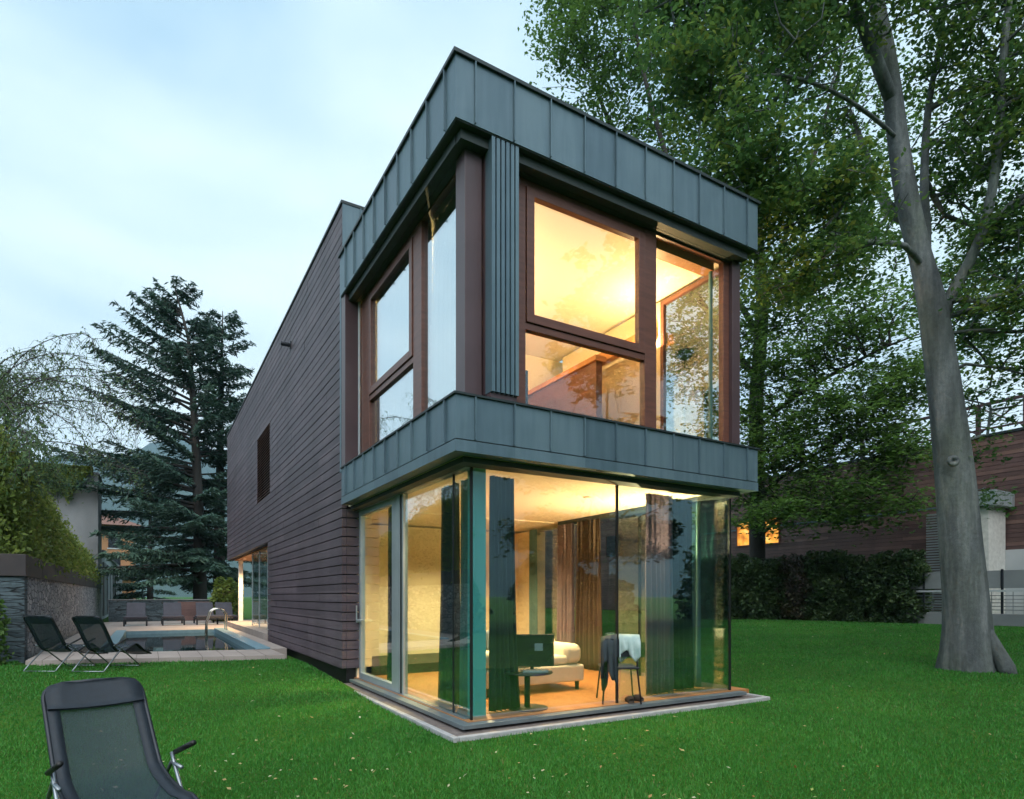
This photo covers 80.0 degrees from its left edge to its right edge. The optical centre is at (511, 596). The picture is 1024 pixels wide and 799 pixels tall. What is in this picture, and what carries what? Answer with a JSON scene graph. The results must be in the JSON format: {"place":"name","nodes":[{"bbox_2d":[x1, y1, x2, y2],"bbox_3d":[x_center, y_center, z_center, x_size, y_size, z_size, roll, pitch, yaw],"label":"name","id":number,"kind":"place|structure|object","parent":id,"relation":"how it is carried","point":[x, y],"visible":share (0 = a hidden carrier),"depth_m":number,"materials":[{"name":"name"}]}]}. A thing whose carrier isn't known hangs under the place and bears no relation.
{"place":"outdoors","nodes":[
{"label":"outdoors","id":0,"kind":"place"},
{"bbox_2d":[35,438,251,596],"bbox_3d":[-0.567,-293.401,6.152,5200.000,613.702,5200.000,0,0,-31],"label":"hills","id":1,"kind":"structure","parent":0,"point":[176,589],"depth_m":1277.61,"materials":[{"name":"grey"}]},
{"bbox_2d":[486,630,488,650],"bbox_3d":[-0.230,0.660,8.831,0.340,0.320,0.140,12,-27,-36],"label":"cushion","id":2,"kind":"object","parent":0,"point":[487,640],"visible":0.16,"depth_m":8.72,"materials":[{"name":"beige fabric"}]},
{"bbox_2d":[0,597,1023,798],"bbox_3d":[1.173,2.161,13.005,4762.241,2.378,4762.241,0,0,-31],"label":"lawn","id":3,"kind":"structure","parent":0,"point":[628,617],"depth_m":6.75,"materials":[{"name":"green plant"}]},
{"bbox_2d":[0,599,13,664],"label":"shrub","id":4,"kind":"object","parent":3,"relation":"on","point":[3,629],"visible":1,"depth_m":10.96,"materials":[{"name":"green plant"}]},
{"bbox_2d":[0,553,100,663],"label":"stone wall","id":5,"kind":"structure","parent":3,"relation":"on","point":[27,587],"depth_m":12.81,"materials":[{"name":"stone"}]},
{"bbox_2d":[23,615,107,671],"bbox_3d":[-7.638,0.766,10.490,0.602,0.925,1.324,0,0,3],"label":"garden recliner","id":6,"kind":"object","parent":3,"relation":"on","point":[46,633],"visible":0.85,"depth_m":10.07,"materials":[{"name":"black fabric"}]},
{"bbox_2d":[47,472,102,617],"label":"concrete tower","id":7,"kind":"structure","parent":3,"relation":"on","point":[83,511],"depth_m":29.59,"materials":[{"name":"concrete"}]},
{"bbox_2d":[34,461,93,503],"bbox_3d":[-22.192,-5.206,28.298,4.658,2.187,0.403,0,0,-31],"label":"ivy","id":8,"kind":"object","parent":7,"relation":"hanging from","point":[83,469],"visible":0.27,"depth_m":28.96,"materials":[{"name":"green plant"}]},
{"bbox_2d":[71,615,151,671],"bbox_3d":[-6.849,0.769,10.490,0.602,0.925,1.324,0,0,3],"label":"garden recliner","id":9,"kind":"object","parent":3,"relation":"on","point":[94,634],"visible":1,"depth_m":10.09,"materials":[{"name":"black fabric"}]},
{"bbox_2d":[102,550,121,618],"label":"garden wall","id":10,"kind":"structure","parent":3,"relation":"on","point":[109,591],"depth_m":35.87,"materials":[{"name":"grey concrete"}]},
{"bbox_2d":[41,677,198,798],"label":"garden recliner","id":11,"kind":"object","parent":3,"relation":"on","point":[101,739],"visible":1,"depth_m":3.69,"materials":[{"name":"black fabric"}]},
{"bbox_2d":[102,514,142,598],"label":"ochre house","id":12,"kind":"structure","parent":3,"relation":"on","point":[108,545],"depth_m":65.09,"materials":[{"name":"paint"}]},
{"bbox_2d":[107,536,120,548],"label":"window","id":13,"kind":"structure","parent":12,"relation":"in","point":[110,542],"depth_m":64.95,"materials":[{"name":"glass"}]},
{"bbox_2d":[113,558,120,564],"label":"window","id":14,"kind":"structure","parent":12,"relation":"in","point":[117,561],"depth_m":65.23,"materials":[{"name":"glass"}]},
{"bbox_2d":[38,275,241,598],"bbox_3d":[-18.451,-7.875,32.130,11.595,18.252,10.957,0,0,42],"label":"cedar tree","id":15,"kind":"object","parent":3,"relation":"on","point":[202,564],"visible":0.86,"depth_m":31.73,"materials":[{"name":"green plant"}]},
{"bbox_2d":[112,460,183,598],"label":"cedar tree","id":16,"kind":"object","parent":3,"relation":"on","point":[127,587],"visible":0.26,"depth_m":43.29,"materials":[{"name":"green plant"}]},
{"bbox_2d":[25,620,286,665],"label":"pool deck","id":17,"kind":"structure","parent":3,"relation":"on","point":[275,651],"depth_m":12.28,"materials":[{"name":"stone"}]},
{"bbox_2d":[123,603,147,625],"bbox_3d":[-14.975,0.704,24.308,0.800,0.893,1.940,0,0,-31],"label":"pool lounger","id":18,"kind":"object","parent":17,"relation":"on","point":[135,611],"visible":1,"depth_m":24.52,"materials":[{"name":"fabric"}]},
{"bbox_2d":[42,649,264,662],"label":"deck joints","id":19,"kind":"object","parent":17,"relation":"on","point":[158,655],"visible":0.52,"depth_m":11.84,"materials":[{"name":"stone"}]},
{"bbox_2d":[161,602,184,625],"bbox_3d":[-13.872,0.704,24.964,0.800,0.893,1.940,0,0,-31],"label":"pool lounger","id":20,"kind":"object","parent":17,"relation":"on","point":[171,610],"visible":0.99,"depth_m":25.19,"materials":[{"name":"fabric"}]},
{"bbox_2d":[111,628,269,649],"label":"swimming pool","id":21,"kind":"structure","parent":17,"relation":"in","point":[117,636],"depth_m":18.07,"materials":[{"name":"blue tile"}]},
{"bbox_2d":[121,632,245,651],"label":"water","id":22,"kind":"structure","parent":21,"relation":"in","point":[182,642],"depth_m":16.66,"materials":[{"name":"teal liquid"}]},
{"bbox_2d":[205,608,226,634],"bbox_3d":[-9.844,1.024,20.297,0.646,1.283,0.608,0,0,-31],"label":"pool ladder","id":23,"kind":"object","parent":21,"relation":"attached to","point":[208,618],"visible":0.87,"depth_m":20.19,"materials":[{"name":"silver metal"}]},
{"bbox_2d":[193,602,217,624],"bbox_3d":[-12.841,0.704,25.577,0.800,0.893,1.940,0,0,-31],"label":"pool lounger","id":24,"kind":"object","parent":17,"relation":"on","point":[203,609],"visible":0.97,"depth_m":25.82,"materials":[{"name":"fabric"}]},
{"bbox_2d":[215,602,237,623],"bbox_3d":[-12.203,0.704,25.957,0.800,0.893,1.940,0,0,-31],"label":"pool lounger","id":25,"kind":"object","parent":17,"relation":"on","point":[226,607],"visible":0.64,"depth_m":26.28,"materials":[{"name":"fabric"}]},
{"bbox_2d":[210,576,243,621],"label":"shrub","id":26,"kind":"object","parent":17,"relation":"on","point":[229,587],"visible":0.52,"depth_m":27.86,"materials":[{"name":"green plant"}]},
{"bbox_2d":[107,599,214,621],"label":"wall","id":27,"kind":"structure","parent":3,"relation":"on","point":[117,610],"depth_m":28.07,"materials":[{"name":"stone"}]},
{"bbox_2d":[145,309,256,593],"bbox_3d":[-16.868,-7.666,35.048,7.309,17.833,6.705,0,0,-31],"label":"cedar tree","id":28,"kind":"object","parent":3,"relation":"on","point":[221,557],"visible":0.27,"depth_m":34.69,"materials":[{"name":"green plant"}]},
{"bbox_2d":[227,46,760,730],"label":"modern house","id":29,"kind":"structure","parent":3,"relation":"on","point":[487,246],"depth_m":8.32,"materials":[{"name":"brown paint"}]},
{"bbox_2d":[356,496,396,691],"bbox_3d":[-2.060,-0.026,9.312,0.143,2.752,1.798,0,0,-31],"label":"sliding door","id":30,"kind":"structure","parent":29,"relation":"in","point":[392,502],"depth_m":9.31,"materials":[{"name":"metal"}]},
{"bbox_2d":[387,507,391,681],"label":"curtain","id":31,"kind":"object","parent":29,"relation":"hanging from","point":[389,660],"visible":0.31,"depth_m":9.57,"materials":[{"name":"grey fabric"}]},
{"bbox_2d":[362,173,455,451],"bbox_3d":[-1.451,-3.389,8.238,0.105,2.652,3.630,0,0,-31],"label":"window","id":32,"kind":"structure","parent":29,"relation":"in","point":[409,314],"depth_m":7.86,"materials":[{"name":"clear glass"}]},
{"bbox_2d":[438,482,459,705],"bbox_3d":[-0.790,-0.032,7.730,0.122,2.734,0.575,0,0,-31],"label":"curtain","id":33,"kind":"object","parent":29,"relation":"hanging from","point":[445,681],"visible":0.85,"depth_m":7.71,"materials":[{"name":"grey fabric"}]},
{"bbox_2d":[459,478,467,709],"bbox_3d":[-0.513,-0.032,7.255,0.135,2.734,0.401,0,0,-27],"label":"curtain","id":34,"kind":"object","parent":29,"relation":"hanging from","point":[463,686],"visible":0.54,"depth_m":7.32,"materials":[{"name":"grey fabric"}]},
{"bbox_2d":[489,475,519,711],"bbox_3d":[-0.079,-0.032,7.197,0.449,2.734,0.093,0,0,-38],"label":"curtain","id":35,"kind":"object","parent":29,"relation":"hanging from","point":[504,693],"visible":0.99,"depth_m":7.17,"materials":[{"name":"grey fabric"}]},
{"bbox_2d":[525,370,527,403],"bbox_3d":[0.065,-2.365,7.242,0.180,0.620,0.213,0,0,-41],"label":"loudspeaker","id":36,"kind":"object","parent":29,"relation":"on","point":[526,386],"visible":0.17,"depth_m":7.21,"materials":[{"name":"plastic"}]},
{"bbox_2d":[505,668,552,711],"bbox_3d":[0.183,1.123,7.350,0.620,0.445,0.620,0,0,-31],"label":"side table","id":37,"kind":"object","parent":29,"relation":"on","point":[526,706],"visible":0.72,"depth_m":7.29,"materials":[{"name":"metal"}]},
{"bbox_2d":[522,669,547,672],"bbox_3d":[0.272,0.885,7.238,0.300,0.028,0.143,0,0,-7],"label":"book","id":38,"kind":"object","parent":37,"relation":"on","point":[534,670],"visible":1,"depth_m":7.18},
{"bbox_2d":[517,634,553,670],"bbox_3d":[0.241,0.679,7.408,0.540,0.440,0.160,0,0,-7],"label":"television","id":39,"kind":"object","parent":37,"relation":"on","point":[533,650],"visible":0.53,"depth_m":7.39,"materials":[{"name":"plastic"}]},
{"bbox_2d":[529,529,537,633],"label":"curtain","id":40,"kind":"object","parent":29,"relation":"hanging from","point":[533,610],"visible":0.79,"depth_m":12.80,"materials":[{"name":"brown fabric"}]},
{"bbox_2d":[486,639,583,697],"bbox_3d":[0.124,0.975,8.844,1.620,0.740,0.920,0,0,-31],"label":"sofa","id":41,"kind":"object","parent":29,"relation":"on","point":[566,667],"visible":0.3,"depth_m":8.71,"materials":[{"name":"beige fabric"}]},
{"bbox_2d":[557,523,574,642],"bbox_3d":[1.046,-0.032,11.848,0.150,2.734,0.500,0,0,-31],"label":"curtain","id":42,"kind":"object","parent":29,"relation":"hanging from","point":[565,589],"visible":0.81,"depth_m":11.81,"materials":[{"name":"brown fabric"}]},
{"bbox_2d":[575,518,602,670],"bbox_3d":[1.419,-0.032,11.220,0.152,2.734,0.832,0,0,-31],"label":"curtain","id":43,"kind":"object","parent":29,"relation":"hanging from","point":[588,628],"visible":0.98,"depth_m":11.13,"materials":[{"name":"brown fabric"}]},
{"bbox_2d":[596,639,641,703],"bbox_3d":[1.366,0.935,7.814,0.502,0.824,0.574,0,0,-1],"label":"dining chair","id":44,"kind":"object","parent":29,"relation":"on","point":[630,666],"visible":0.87,"depth_m":7.63,"materials":[{"name":"black metal"}]},
{"bbox_2d":[600,634,617,690],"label":"draped trousers","id":45,"kind":"object","parent":44,"relation":"hanging from","point":[608,645],"visible":1,"depth_m":7.54,"materials":[{"name":"grey fabric"}]},
{"bbox_2d":[618,634,640,661],"bbox_3d":[1.450,0.643,7.556,0.264,0.360,0.152,0,0,-4],"label":"draped shirt","id":46,"kind":"object","parent":44,"relation":"on","point":[630,644],"visible":0.99,"depth_m":7.52,"materials":[{"name":"fabric"}]},
{"bbox_2d":[517,176,728,441],"bbox_3d":[1.533,-3.389,7.765,3.660,2.652,0.115,0,0,-31],"label":"window","id":47,"kind":"structure","parent":29,"relation":"in","point":[643,351],"depth_m":7.66,"materials":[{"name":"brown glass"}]},
{"bbox_2d":[625,696,633,702],"bbox_3d":[1.502,1.302,7.818,0.090,0.085,0.265,0,0,-1],"label":"shoe","id":48,"kind":"object","parent":29,"relation":"on","point":[629,699],"visible":1,"depth_m":7.71,"materials":[{"name":"brown leather"}]},
{"bbox_2d":[631,694,643,701],"bbox_3d":[1.584,1.302,7.913,0.090,0.085,0.265,0,0,-36],"label":"shoe","id":49,"kind":"object","parent":29,"relation":"on","point":[636,697],"visible":0.44,"depth_m":7.82,"materials":[{"name":"brown leather"}]},
{"bbox_2d":[645,493,673,694],"bbox_3d":[2.011,-0.032,8.389,0.480,2.734,0.123,0,0,-31],"label":"curtain","id":50,"kind":"object","parent":29,"relation":"hanging from","point":[659,647],"visible":1,"depth_m":8.37,"materials":[{"name":"grey fabric"}]},
{"bbox_2d":[673,498,693,689],"bbox_3d":[2.409,-0.032,8.778,0.481,2.734,0.122,0,0,-31],"label":"curtain","id":51,"kind":"object","parent":29,"relation":"hanging from","point":[682,602],"visible":0.69,"depth_m":8.78,"materials":[{"name":"fabric"}]},
{"bbox_2d":[660,268,718,429],"bbox_3d":[2.719,-3.391,9.271,0.068,2.657,1.230,0,0,-31],"label":"window","id":52,"kind":"structure","parent":29,"relation":"in","point":[705,279],"depth_m":9.74,"materials":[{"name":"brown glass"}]},
{"bbox_2d":[692,502,700,686],"bbox_3d":[2.521,-0.032,9.444,0.110,2.734,1.000,0,0,-31],"label":"curtain","id":53,"kind":"object","parent":29,"relation":"hanging from","point":[696,561],"visible":0.11,"depth_m":9.03,"materials":[{"name":"green fabric"}]},
{"bbox_2d":[83,620,1002,798],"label":"fallen leaves","id":54,"kind":"object","parent":3,"relation":"on","point":[795,766],"visible":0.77,"depth_m":4.96,"materials":[{"name":"beige plant"}]},
{"bbox_2d":[344,683,755,735],"bbox_3d":[0.336,1.514,9.259,4.736,0.172,4.483,0,0,-31],"label":"paving strip","id":55,"kind":"object","parent":3,"relation":"on","point":[444,726],"visible":0.17,"depth_m":7.38,"materials":[{"name":"stone"}]},
{"bbox_2d":[355,690,769,742],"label":"kerb","id":56,"kind":"structure","parent":55,"relation":"on","point":[472,737],"depth_m":7.00,"materials":[{"name":"concrete"}]},
{"bbox_2d":[701,555,727,618],"bbox_3d":[8.698,-0.366,27.492,2.288,2.914,2.332,0,0,33],"label":"hedge shrub","id":57,"kind":"object","parent":3,"relation":"on","point":[708,579],"visible":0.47,"depth_m":26.83,"materials":[{"name":"green plant"}]},
{"bbox_2d":[709,552,759,619],"bbox_3d":[9.858,-0.416,26.910,2.304,3.017,2.316,0,0,5],"label":"hedge shrub","id":58,"kind":"object","parent":3,"relation":"on","point":[738,564],"visible":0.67,"depth_m":26.36,"materials":[{"name":"green plant"}]},
{"bbox_2d":[737,556,791,619],"bbox_3d":[10.780,-0.301,26.129,2.349,2.792,2.305,0,0,-30],"label":"hedge shrub","id":59,"kind":"object","parent":3,"relation":"on","point":[764,575],"visible":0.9,"depth_m":25.57,"materials":[{"name":"green plant"}]},
{"bbox_2d":[517,0,1023,598],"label":"broadleaf tree","id":60,"kind":"object","parent":3,"relation":"on","point":[757,520],"visible":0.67,"depth_m":24.62,"materials":[{"name":"green plant"}]},
{"bbox_2d":[539,394,1023,615],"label":"timber building","id":61,"kind":"structure","parent":3,"relation":"on","point":[1003,538],"depth_m":28.30,"materials":[{"name":"wood"}]},
{"bbox_2d":[606,534,621,556],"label":"window","id":62,"kind":"structure","parent":61,"relation":"in","point":[610,540],"depth_m":43.85,"materials":[{"name":"glass"}]},
{"bbox_2d":[736,523,748,546],"bbox_3d":[12.952,-3.500,34.198,0.058,1.440,0.920,0,0,-31],"label":"window","id":63,"kind":"structure","parent":61,"relation":"in","point":[742,540],"depth_m":34.25,"materials":[{"name":"yellow"}]},
{"bbox_2d":[765,518,779,544],"bbox_3d":[13.893,-3.500,32.617,0.058,1.440,0.920,0,0,-31],"label":"window","id":64,"kind":"structure","parent":61,"relation":"in","point":[773,540],"depth_m":32.60,"materials":[{"name":"yellow"}]},
{"bbox_2d":[769,553,822,619],"bbox_3d":[11.954,-0.358,25.534,2.261,2.916,2.304,0,0,34],"label":"hedge shrub","id":65,"kind":"object","parent":3,"relation":"on","point":[791,588],"visible":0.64,"depth_m":25.13,"materials":[{"name":"green plant"}]},
{"bbox_2d":[609,0,1023,673],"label":"beech tree","id":66,"kind":"object","parent":3,"relation":"on","point":[699,54],"visible":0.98,"depth_m":9.98,"materials":[{"name":"green plant"}]},
{"bbox_2d":[799,549,859,621],"bbox_3d":[12.840,-0.416,24.737,2.347,3.018,2.355,0,0,-3],"label":"hedge shrub","id":67,"kind":"object","parent":3,"relation":"on","point":[827,584],"visible":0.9,"depth_m":24.25,"materials":[{"name":"green plant"}]},
{"bbox_2d":[837,552,897,621],"bbox_3d":[14.023,-0.315,24.127,2.350,2.804,2.288,0,0,-33],"label":"hedge shrub","id":68,"kind":"object","parent":3,"relation":"on","point":[864,591],"visible":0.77,"depth_m":23.58,"materials":[{"name":"green plant"}]},
{"bbox_2d":[868,548,933,622],"bbox_3d":[14.922,-0.380,23.352,2.349,2.947,2.377,0,0,3],"label":"hedge shrub","id":69,"kind":"object","parent":3,"relation":"on","point":[904,561],"visible":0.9,"depth_m":22.84,"materials":[{"name":"green plant"}]},
{"bbox_2d":[891,569,1023,626],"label":"metal fence","id":70,"kind":"object","parent":3,"relation":"on","point":[1002,579],"visible":0.46,"depth_m":20.52,"materials":[{"name":"grey metal"}]},
{"bbox_2d":[0,0,1023,475],"label":"sky","id":71,"kind":"structure","parent":0,"point":[215,145],"materials":[{"name":"blue"}]},
{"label":"earth bank","id":72,"kind":"structure","parent":0,"visible":0},
{"bbox_2d":[0,424,107,584],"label":"creeper","id":73,"kind":"object","parent":72,"relation":"on","point":[45,534],"visible":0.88,"depth_m":13.22,"materials":[{"name":"green plant"}]},
{"bbox_2d":[0,326,160,515],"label":"weeping tree","id":74,"kind":"object","parent":72,"relation":"on","point":[10,403],"visible":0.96,"depth_m":13.36,"materials":[{"name":"green plant"}]}
]}

